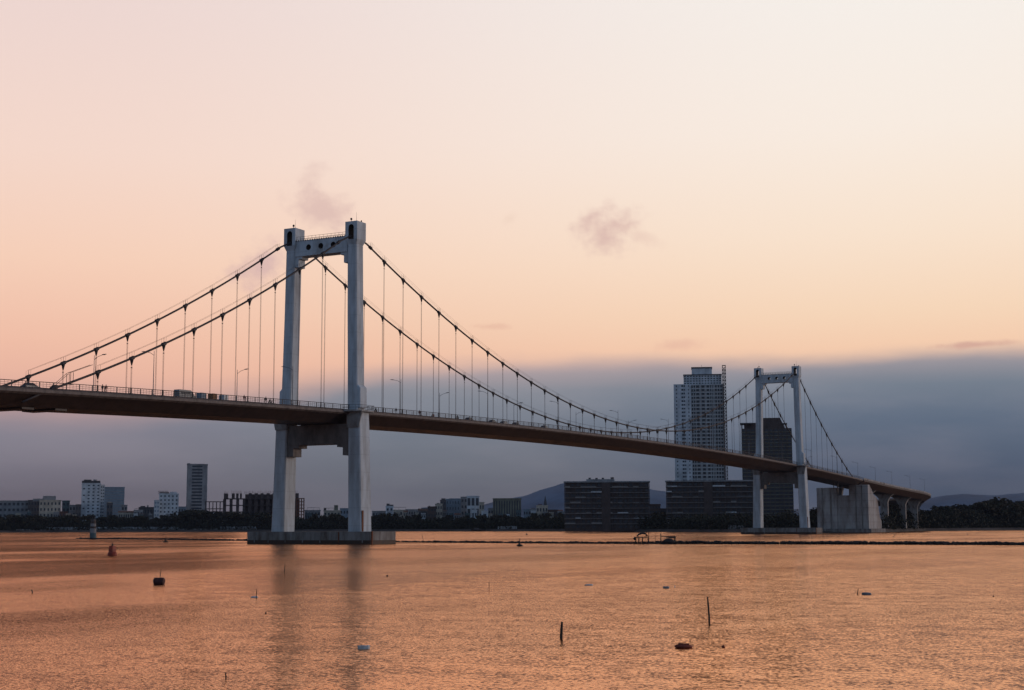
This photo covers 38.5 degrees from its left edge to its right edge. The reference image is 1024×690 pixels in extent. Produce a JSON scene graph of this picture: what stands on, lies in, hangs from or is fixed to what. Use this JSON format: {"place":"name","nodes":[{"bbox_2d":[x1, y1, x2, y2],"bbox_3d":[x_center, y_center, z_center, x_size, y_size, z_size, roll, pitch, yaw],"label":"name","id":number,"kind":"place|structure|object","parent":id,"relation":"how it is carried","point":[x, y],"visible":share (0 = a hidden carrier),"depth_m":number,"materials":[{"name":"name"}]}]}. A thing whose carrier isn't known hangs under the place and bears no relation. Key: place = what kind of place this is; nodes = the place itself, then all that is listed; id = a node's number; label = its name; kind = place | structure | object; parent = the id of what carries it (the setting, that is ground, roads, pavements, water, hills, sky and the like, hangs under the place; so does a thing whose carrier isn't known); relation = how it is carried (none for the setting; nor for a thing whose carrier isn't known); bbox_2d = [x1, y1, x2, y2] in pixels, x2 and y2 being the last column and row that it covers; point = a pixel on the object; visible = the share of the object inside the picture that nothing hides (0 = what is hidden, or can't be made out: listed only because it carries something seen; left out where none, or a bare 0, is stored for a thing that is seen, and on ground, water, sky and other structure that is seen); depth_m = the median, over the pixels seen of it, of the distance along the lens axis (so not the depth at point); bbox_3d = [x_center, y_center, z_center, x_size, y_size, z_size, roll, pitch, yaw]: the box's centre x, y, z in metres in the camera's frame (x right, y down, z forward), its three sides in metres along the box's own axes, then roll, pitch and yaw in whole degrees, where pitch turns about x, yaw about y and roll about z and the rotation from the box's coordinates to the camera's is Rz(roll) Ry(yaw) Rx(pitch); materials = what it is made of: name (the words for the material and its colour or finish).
{"place":"outdoors","nodes":[
{"label":"outdoors","id":0,"kind":"place"},
{"bbox_2d":[0,530,1023,689],"bbox_3d":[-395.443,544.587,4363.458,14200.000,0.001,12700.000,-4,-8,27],"label":"water","id":1,"kind":"structure","parent":0,"point":[88,614],"depth_m":75.88,"materials":[{"name":"brown liquid"}]},
{"bbox_2d":[108,542,116,555],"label":"channel buoy","id":2,"kind":"object","parent":1,"relation":"on","point":[112,550],"visible":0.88,"depth_m":234.28,"materials":[{"name":"red metal"}]},
{"bbox_2d":[153,578,164,584],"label":"drum buoy","id":3,"kind":"object","parent":1,"relation":"on","point":[158,581],"visible":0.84,"depth_m":114.50,"materials":[{"name":"black plastic"}]},
{"bbox_2d":[358,645,369,648],"bbox_3d":[-5.442,11.138,53.832,0.458,0.244,0.299,0,-9,-6],"label":"float","id":4,"kind":"object","parent":1,"relation":"on","point":[363,646],"visible":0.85,"depth_m":53.71,"materials":[{"name":"grey plastic"}]},
{"bbox_2d":[0,213,862,543],"bbox_3d":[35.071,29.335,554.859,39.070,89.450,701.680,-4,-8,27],"label":"suspension bridge","id":5,"kind":"structure","parent":1,"relation":"on","point":[352,425],"depth_m":390.99,"materials":[{"name":"paint"}]},
{"bbox_2d":[20,382,40,387],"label":"car","id":6,"kind":"object","parent":5,"relation":"on","point":[28,384],"visible":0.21,"depth_m":291.98,"materials":[{"name":"paint"}]},
{"bbox_2d":[173,389,194,396],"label":"van","id":7,"kind":"object","parent":5,"relation":"on","point":[180,395],"visible":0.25,"depth_m":332.84,"materials":[{"name":"grey paint"}]},
{"bbox_2d":[76,537,1023,544],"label":"breakwater","id":8,"kind":"object","parent":1,"relation":"in","point":[843,542],"visible":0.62,"depth_m":350.32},
{"bbox_2d":[87,517,95,538],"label":"beacon","id":9,"kind":"object","parent":8,"relation":"on","point":[93,529],"visible":0.94,"depth_m":569.16,"materials":[{"name":"teal paint"}]},
{"bbox_2d":[633,532,648,543],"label":"fishing hut","id":10,"kind":"object","parent":8,"relation":"on","point":[640,533],"visible":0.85,"depth_m":360.81,"materials":[{"name":"brown wood"}]},
{"bbox_2d":[660,534,675,543],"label":"shelter","id":11,"kind":"object","parent":8,"relation":"on","point":[674,537],"visible":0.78,"depth_m":357.34,"materials":[{"name":"brown wood"}]},
{"bbox_2d":[560,622,562,638],"bbox_3d":[1.961,11.768,58.458,0.141,1.466,0.124,-4,-8,27],"label":"pole","id":12,"kind":"object","parent":1,"relation":"in","point":[561,632],"visible":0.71,"depth_m":58.47,"materials":[{"name":"brown wood"}]},
{"bbox_2d":[662,538,674,543],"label":"boat","id":13,"kind":"object","parent":1,"relation":"on","point":[668,541],"visible":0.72,"depth_m":355.72,"materials":[{"name":"black rubber"}]},
{"bbox_2d":[675,643,692,647],"bbox_3d":[6.300,11.060,53.859,0.680,0.215,0.273,2,-7,0],"label":"float","id":14,"kind":"object","parent":1,"relation":"on","point":[682,645],"visible":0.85,"depth_m":53.77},
{"bbox_2d":[707,597,709,622],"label":"pole","id":15,"kind":"object","parent":1,"relation":"in","point":[708,610],"visible":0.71,"depth_m":67.33,"materials":[{"name":"brown wood"}]},
{"bbox_2d":[0,528,1023,532],"bbox_3d":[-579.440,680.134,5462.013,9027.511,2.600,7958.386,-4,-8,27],"label":"ground","id":16,"kind":"structure","parent":0,"point":[739,530],"depth_m":1305.66,"materials":[{"name":"soil"}]},
{"bbox_2d":[5,514,19,523],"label":"shore tree","id":17,"kind":"object","parent":16,"relation":"on","point":[10,517],"visible":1,"depth_m":1426.46,"materials":[{"name":"green plant"}]},
{"bbox_2d":[0,500,27,517],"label":"apartment block","id":18,"kind":"structure","parent":16,"relation":"on","point":[9,507],"depth_m":1506.62,"materials":[{"name":"grey concrete"}]},
{"bbox_2d":[12,515,29,525],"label":"shore tree","id":19,"kind":"object","parent":16,"relation":"on","point":[22,519],"visible":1,"depth_m":1428.69,"materials":[{"name":"green plant"}]},
{"bbox_2d":[28,500,38,518],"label":"apartment block","id":20,"kind":"structure","parent":16,"relation":"on","point":[33,507],"depth_m":1503.40,"materials":[{"name":"grey concrete"}]},
{"bbox_2d":[32,515,45,522],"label":"shore tree","id":21,"kind":"object","parent":16,"relation":"on","point":[37,516],"visible":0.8,"depth_m":1444.37,"materials":[{"name":"green plant"}]},
{"bbox_2d":[33,496,60,517],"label":"apartment block","id":22,"kind":"structure","parent":16,"relation":"on","point":[49,506],"depth_m":1489.21,"materials":[{"name":"beige concrete"}]},
{"bbox_2d":[57,516,72,522],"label":"shore tree","id":23,"kind":"object","parent":16,"relation":"on","point":[62,518],"visible":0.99,"depth_m":1437.89,"materials":[{"name":"green plant"}]},
{"bbox_2d":[62,500,69,512],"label":"house","id":24,"kind":"structure","parent":16,"relation":"on","point":[65,505],"depth_m":1541.59,"materials":[{"name":"grey paint"}]},
{"bbox_2d":[69,505,75,514],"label":"house","id":25,"kind":"structure","parent":16,"relation":"on","point":[72,509],"depth_m":1523.95,"materials":[{"name":"grey concrete"}]},
{"bbox_2d":[71,515,79,523],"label":"shore tree","id":26,"kind":"object","parent":16,"relation":"on","point":[74,517],"visible":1,"depth_m":1441.70,"materials":[{"name":"green plant"}]},
{"bbox_2d":[75,504,80,517],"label":"house","id":27,"kind":"structure","parent":16,"relation":"on","point":[78,509],"depth_m":1516.06,"materials":[{"name":"grey concrete"}]},
{"bbox_2d":[81,514,95,521],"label":"shore tree","id":28,"kind":"object","parent":16,"relation":"on","point":[90,516],"visible":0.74,"depth_m":1466.40,"materials":[{"name":"green plant"}]},
{"bbox_2d":[81,479,100,521],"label":"apartment tower","id":29,"kind":"structure","parent":16,"relation":"on","point":[90,497],"depth_m":1530.51,"materials":[{"name":"white concrete"}]},
{"bbox_2d":[100,485,104,517],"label":"apartment block","id":30,"kind":"structure","parent":16,"relation":"on","point":[102,501],"depth_m":1536.90,"materials":[{"name":"white concrete"}]},
{"bbox_2d":[95,516,110,523],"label":"shore tree","id":31,"kind":"object","parent":16,"relation":"on","point":[99,519],"visible":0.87,"depth_m":1452.74,"materials":[{"name":"green plant"}]},
{"bbox_2d":[106,502,112,516],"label":"house","id":32,"kind":"structure","parent":16,"relation":"on","point":[109,508],"depth_m":1524.70,"materials":[{"name":"grey concrete"}]},
{"bbox_2d":[107,514,120,522],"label":"shore tree","id":33,"kind":"object","parent":16,"relation":"on","point":[110,516],"visible":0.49,"depth_m":1466.44,"materials":[{"name":"green plant"}]},
{"bbox_2d":[104,487,124,516],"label":"glass tower","id":34,"kind":"structure","parent":16,"relation":"on","point":[114,496],"depth_m":1613.39,"materials":[{"name":"glass"}]},
{"bbox_2d":[118,517,130,523],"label":"shore tree","id":35,"kind":"object","parent":16,"relation":"on","point":[124,519],"visible":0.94,"depth_m":1450.71,"materials":[{"name":"green plant"}]},
{"bbox_2d":[118,511,133,517],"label":"warehouse","id":36,"kind":"structure","parent":16,"relation":"on","point":[125,514],"depth_m":1518.91,"materials":[{"name":"grey concrete"}]},
{"bbox_2d":[16,526,256,529],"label":"sea wall","id":37,"kind":"structure","parent":16,"relation":"on","point":[127,528],"depth_m":1440.68,"materials":[{"name":"concrete"}]},
{"bbox_2d":[130,515,143,522],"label":"shore tree","id":38,"kind":"object","parent":16,"relation":"on","point":[140,517],"visible":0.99,"depth_m":1451.52,"materials":[{"name":"green plant"}]},
{"bbox_2d":[134,508,142,515],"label":"house","id":39,"kind":"structure","parent":16,"relation":"on","point":[138,511],"depth_m":1512.60,"materials":[{"name":"grey concrete"}]},
{"bbox_2d":[139,505,153,518],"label":"apartment block","id":40,"kind":"structure","parent":16,"relation":"on","point":[147,510],"depth_m":1543.61,"materials":[{"name":"grey concrete"}]},
{"bbox_2d":[154,500,159,517],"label":"hotel","id":41,"kind":"structure","parent":16,"relation":"on","point":[156,507],"depth_m":1532.54,"materials":[{"name":"white concrete"}]},
{"bbox_2d":[161,516,174,529],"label":"shore tree","id":42,"kind":"object","parent":16,"relation":"on","point":[167,519],"visible":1,"depth_m":1454.07,"materials":[{"name":"green plant"}]},
{"bbox_2d":[158,491,178,517],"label":"hotel","id":43,"kind":"structure","parent":16,"relation":"on","point":[169,503],"depth_m":1539.92,"materials":[{"name":"white concrete"}]},
{"bbox_2d":[170,512,184,521],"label":"shore tree","id":44,"kind":"object","parent":16,"relation":"on","point":[178,517],"visible":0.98,"depth_m":1456.67,"materials":[{"name":"green plant"}]},
{"bbox_2d":[178,506,185,511],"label":"house","id":45,"kind":"structure","parent":16,"relation":"on","point":[181,508],"depth_m":1571.15,"materials":[{"name":"grey concrete"}]},
{"bbox_2d":[185,509,203,524],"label":"shore tree","id":46,"kind":"object","parent":16,"relation":"on","point":[193,512],"visible":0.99,"depth_m":1450.40,"materials":[{"name":"green plant"}]},
{"bbox_2d":[186,463,207,509],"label":"office tower","id":47,"kind":"structure","parent":16,"relation":"on","point":[196,495],"depth_m":1577.37,"materials":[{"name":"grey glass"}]},
{"bbox_2d":[197,510,217,522],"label":"shore tree","id":48,"kind":"object","parent":16,"relation":"on","point":[204,512],"visible":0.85,"depth_m":1460.07,"materials":[{"name":"green plant"}]},
{"bbox_2d":[205,501,222,522],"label":"concrete frame","id":49,"kind":"object","parent":16,"relation":"on","point":[216,508],"visible":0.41,"depth_m":1476.07,"materials":[{"name":"grey concrete"}]},
{"bbox_2d":[223,511,231,521],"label":"shore tree","id":50,"kind":"object","parent":16,"relation":"on","point":[226,513],"visible":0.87,"depth_m":1451.42,"materials":[{"name":"green plant"}]},
{"bbox_2d":[228,511,244,522],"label":"shore tree","id":51,"kind":"object","parent":16,"relation":"on","point":[235,516],"visible":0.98,"depth_m":1447.67,"materials":[{"name":"green plant"}]},
{"bbox_2d":[223,490,298,524],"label":"concrete frame","id":52,"kind":"object","parent":16,"relation":"on","point":[256,502],"visible":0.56,"depth_m":1470.35,"materials":[{"name":"concrete"}]},
{"bbox_2d":[258,512,271,523],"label":"shore tree","id":53,"kind":"object","parent":16,"relation":"on","point":[266,516],"visible":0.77,"depth_m":1438.21,"materials":[{"name":"green plant"}]},
{"bbox_2d":[296,498,304,518],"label":"scaffold tower","id":54,"kind":"structure","parent":16,"relation":"on","point":[299,508],"depth_m":1466.04,"materials":[{"name":"metal"}]},
{"bbox_2d":[304,508,320,517],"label":"house","id":55,"kind":"structure","parent":16,"relation":"on","point":[314,511],"depth_m":1516.55,"materials":[{"name":"grey concrete"}]},
{"bbox_2d":[323,505,340,523],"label":"house","id":56,"kind":"structure","parent":16,"relation":"on","point":[327,513],"depth_m":1519.17,"materials":[{"name":"grey concrete"}]},
{"bbox_2d":[335,514,347,522],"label":"shore tree","id":57,"kind":"object","parent":16,"relation":"on","point":[340,518],"visible":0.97,"depth_m":1420.95,"materials":[{"name":"green plant"}]},
{"bbox_2d":[340,508,347,517],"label":"house","id":58,"kind":"structure","parent":16,"relation":"on","point":[344,512],"depth_m":1579.58,"materials":[{"name":"grey concrete"}]},
{"bbox_2d":[372,511,385,515],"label":"apartment block","id":59,"kind":"structure","parent":16,"relation":"on","point":[374,513],"depth_m":1484.11,"materials":[{"name":"grey concrete"}]},
{"bbox_2d":[382,515,396,523],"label":"shore tree","id":60,"kind":"object","parent":16,"relation":"on","point":[388,518],"visible":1,"depth_m":1395.27,"materials":[{"name":"green plant"}]},
{"bbox_2d":[385,504,393,513],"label":"house","id":61,"kind":"structure","parent":16,"relation":"on","point":[389,507],"depth_m":1465.94,"materials":[{"name":"white concrete"}]},
{"bbox_2d":[393,510,405,516],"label":"house","id":62,"kind":"structure","parent":16,"relation":"on","point":[401,513],"depth_m":1466.13,"materials":[{"name":"grey concrete"}]},
{"bbox_2d":[0,509,817,530],"bbox_3d":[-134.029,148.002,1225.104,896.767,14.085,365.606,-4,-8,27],"label":"undergrowth","id":63,"kind":"object","parent":16,"relation":"on","point":[785,520],"visible":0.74,"depth_m":1361.39,"materials":[{"name":"green plant"}]},
{"bbox_2d":[406,509,417,516],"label":"apartment block","id":64,"kind":"structure","parent":16,"relation":"on","point":[410,512],"depth_m":1486.94,"materials":[{"name":"grey concrete"}]},
{"bbox_2d":[418,508,427,516],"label":"house","id":65,"kind":"structure","parent":16,"relation":"on","point":[422,510],"depth_m":1428.25,"materials":[{"name":"grey concrete"}]},
{"bbox_2d":[427,506,436,519],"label":"apartment block","id":66,"kind":"structure","parent":16,"relation":"on","point":[431,512],"depth_m":1389.01,"materials":[{"name":"grey concrete"}]},
{"bbox_2d":[435,503,442,517],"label":"apartment block","id":67,"kind":"structure","parent":16,"relation":"on","point":[439,510],"depth_m":1409.40,"materials":[{"name":"grey concrete"}]},
{"bbox_2d":[440,498,445,513],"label":"apartment block","id":68,"kind":"structure","parent":16,"relation":"on","point":[443,501],"depth_m":1430.27,"materials":[{"name":"grey concrete"}]},
{"bbox_2d":[446,498,460,519],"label":"apartment block","id":69,"kind":"structure","parent":16,"relation":"on","point":[453,505],"depth_m":1450.24,"materials":[{"name":"grey concrete"}]},
{"bbox_2d":[461,497,466,516],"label":"apartment block","id":70,"kind":"structure","parent":16,"relation":"on","point":[463,505],"depth_m":1430.73,"materials":[{"name":"grey concrete"}]},
{"bbox_2d":[467,496,479,517],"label":"office building","id":71,"kind":"structure","parent":16,"relation":"on","point":[472,502],"depth_m":1411.29,"materials":[{"name":"white concrete"}]},
{"bbox_2d":[479,502,483,515],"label":"house","id":72,"kind":"structure","parent":16,"relation":"on","point":[481,506],"depth_m":1391.26,"materials":[{"name":"grey concrete"}]},
{"bbox_2d":[487,515,501,522],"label":"shore tree","id":73,"kind":"object","parent":16,"relation":"on","point":[493,517],"visible":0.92,"depth_m":1328.88,"materials":[{"name":"green plant"}]},
{"bbox_2d":[493,498,520,516],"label":"apartment block","id":74,"kind":"structure","parent":16,"relation":"on","point":[510,506],"depth_m":1381.74,"materials":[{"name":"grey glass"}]},
{"bbox_2d":[523,509,529,517],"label":"house","id":75,"kind":"structure","parent":16,"relation":"on","point":[526,512],"depth_m":1341.18,"materials":[{"name":"grey concrete"}]},
{"bbox_2d":[536,496,547,518],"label":"church","id":76,"kind":"structure","parent":16,"relation":"on","point":[541,509],"depth_m":1331.55,"materials":[{"name":"white concrete"}]},
{"bbox_2d":[539,513,551,520],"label":"shore tree","id":77,"kind":"object","parent":16,"relation":"on","point":[546,515],"visible":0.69,"depth_m":1290.61,"materials":[{"name":"green plant"}]},
{"bbox_2d":[564,477,649,530],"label":"slab block","id":78,"kind":"structure","parent":16,"relation":"on","point":[597,504],"depth_m":1121.50,"materials":[{"name":"concrete"}]},
{"bbox_2d":[571,483,647,490],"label":"window","id":79,"kind":"structure","parent":78,"relation":"in","point":[630,484],"depth_m":1122.87,"materials":[{"name":"black glass"}]},
{"bbox_2d":[649,504,660,518],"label":"annex","id":80,"kind":"object","parent":16,"relation":"on","point":[653,508],"visible":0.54,"depth_m":1117.82,"materials":[{"name":"grey glass"}]},
{"bbox_2d":[674,365,725,479],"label":"skyscraper","id":81,"kind":"structure","parent":16,"relation":"on","point":[698,391],"depth_m":1390.10,"materials":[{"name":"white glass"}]},
{"bbox_2d":[676,385,723,479],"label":"window","id":82,"kind":"structure","parent":81,"relation":"in","point":[676,385],"depth_m":1389.95,"materials":[{"name":"grey glass"}]},
{"bbox_2d":[684,375,720,383],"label":"window","id":83,"kind":"structure","parent":81,"relation":"in","point":[716,375],"depth_m":1396.24,"materials":[{"name":"grey glass"}]},
{"bbox_2d":[665,480,752,528],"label":"slab block","id":84,"kind":"structure","parent":16,"relation":"on","point":[708,497],"depth_m":1075.03,"materials":[{"name":"concrete"}]},
{"bbox_2d":[667,483,750,490],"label":"window","id":85,"kind":"structure","parent":84,"relation":"in","point":[668,484],"depth_m":1075.64,"materials":[{"name":"black glass"}]},
{"bbox_2d":[719,365,727,479],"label":"construction hoist","id":86,"kind":"object","parent":16,"relation":"on","point":[725,409],"visible":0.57,"depth_m":1382.71,"materials":[{"name":"metal"}]},
{"bbox_2d":[740,418,793,519],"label":"dark tower","id":87,"kind":"structure","parent":16,"relation":"on","point":[778,498],"depth_m":1238.14,"materials":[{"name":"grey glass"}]},
{"bbox_2d":[742,429,792,493],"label":"window","id":88,"kind":"structure","parent":87,"relation":"in","point":[765,429],"depth_m":1238.96,"materials":[{"name":"black glass"}]},
{"bbox_2d":[816,485,885,531],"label":"anchorage","id":89,"kind":"object","parent":16,"relation":"on","point":[856,509],"visible":0.94,"depth_m":856.62,"materials":[{"name":"concrete"}]},
{"bbox_2d":[838,478,930,528],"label":"approach viaduct","id":90,"kind":"object","parent":16,"relation":"on","point":[911,500],"visible":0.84,"depth_m":965.71,"materials":[{"name":"paint"}]},
{"bbox_2d":[889,503,900,512],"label":"shore tree","id":91,"kind":"object","parent":16,"relation":"on","point":[892,507],"visible":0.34,"depth_m":983.92,"materials":[{"name":"green plant"}]},
{"bbox_2d":[889,511,900,522],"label":"shore tree","id":92,"kind":"object","parent":16,"relation":"on","point":[897,514],"visible":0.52,"depth_m":959.19,"materials":[{"name":"green plant"}]},
{"bbox_2d":[923,510,936,515],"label":"shore tree","id":93,"kind":"object","parent":16,"relation":"on","point":[928,511],"visible":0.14,"depth_m":1130.88,"materials":[{"name":"green plant"}]},
{"bbox_2d":[880,508,1023,529],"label":"undergrowth","id":94,"kind":"object","parent":16,"relation":"on","point":[986,521],"visible":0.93,"depth_m":1117.06,"materials":[{"name":"green plant"}]},
{"bbox_2d":[950,505,964,511],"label":"shore tree","id":95,"kind":"object","parent":16,"relation":"on","point":[960,507],"visible":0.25,"depth_m":1165.37,"materials":[{"name":"green plant"}]},
{"bbox_2d":[952,504,975,510],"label":"shore tree","id":96,"kind":"object","parent":16,"relation":"on","point":[970,506],"visible":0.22,"depth_m":1172.90,"materials":[{"name":"green plant"}]},
{"bbox_2d":[975,502,1001,516],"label":"shore tree","id":97,"kind":"object","parent":16,"relation":"on","point":[993,509],"visible":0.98,"depth_m":1166.28,"materials":[{"name":"green plant"}]},
{"bbox_2d":[973,497,1009,506],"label":"shore tree","id":98,"kind":"object","parent":16,"relation":"on","point":[995,501],"visible":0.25,"depth_m":1200.06,"materials":[{"name":"green plant"}]},
{"bbox_2d":[984,505,1010,519],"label":"shore tree","id":99,"kind":"object","parent":16,"relation":"on","point":[1003,510],"visible":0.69,"depth_m":1173.49,"materials":[{"name":"green plant"}]},
{"bbox_2d":[1010,503,1023,510],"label":"shore tree","id":100,"kind":"object","parent":16,"relation":"on","point":[1018,506],"visible":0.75,"depth_m":1193.34,"materials":[{"name":"green plant"}]},
{"bbox_2d":[0,0,1023,522],"label":"sky","id":101,"kind":"structure","parent":0,"point":[616,199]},
{"bbox_2d":[484,483,1023,517],"bbox_3d":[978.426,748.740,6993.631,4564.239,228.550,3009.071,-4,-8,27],"label":"hills","id":102,"kind":"structure","parent":0,"point":[554,495],"depth_m":6841.88,"materials":[{"name":"grey"}]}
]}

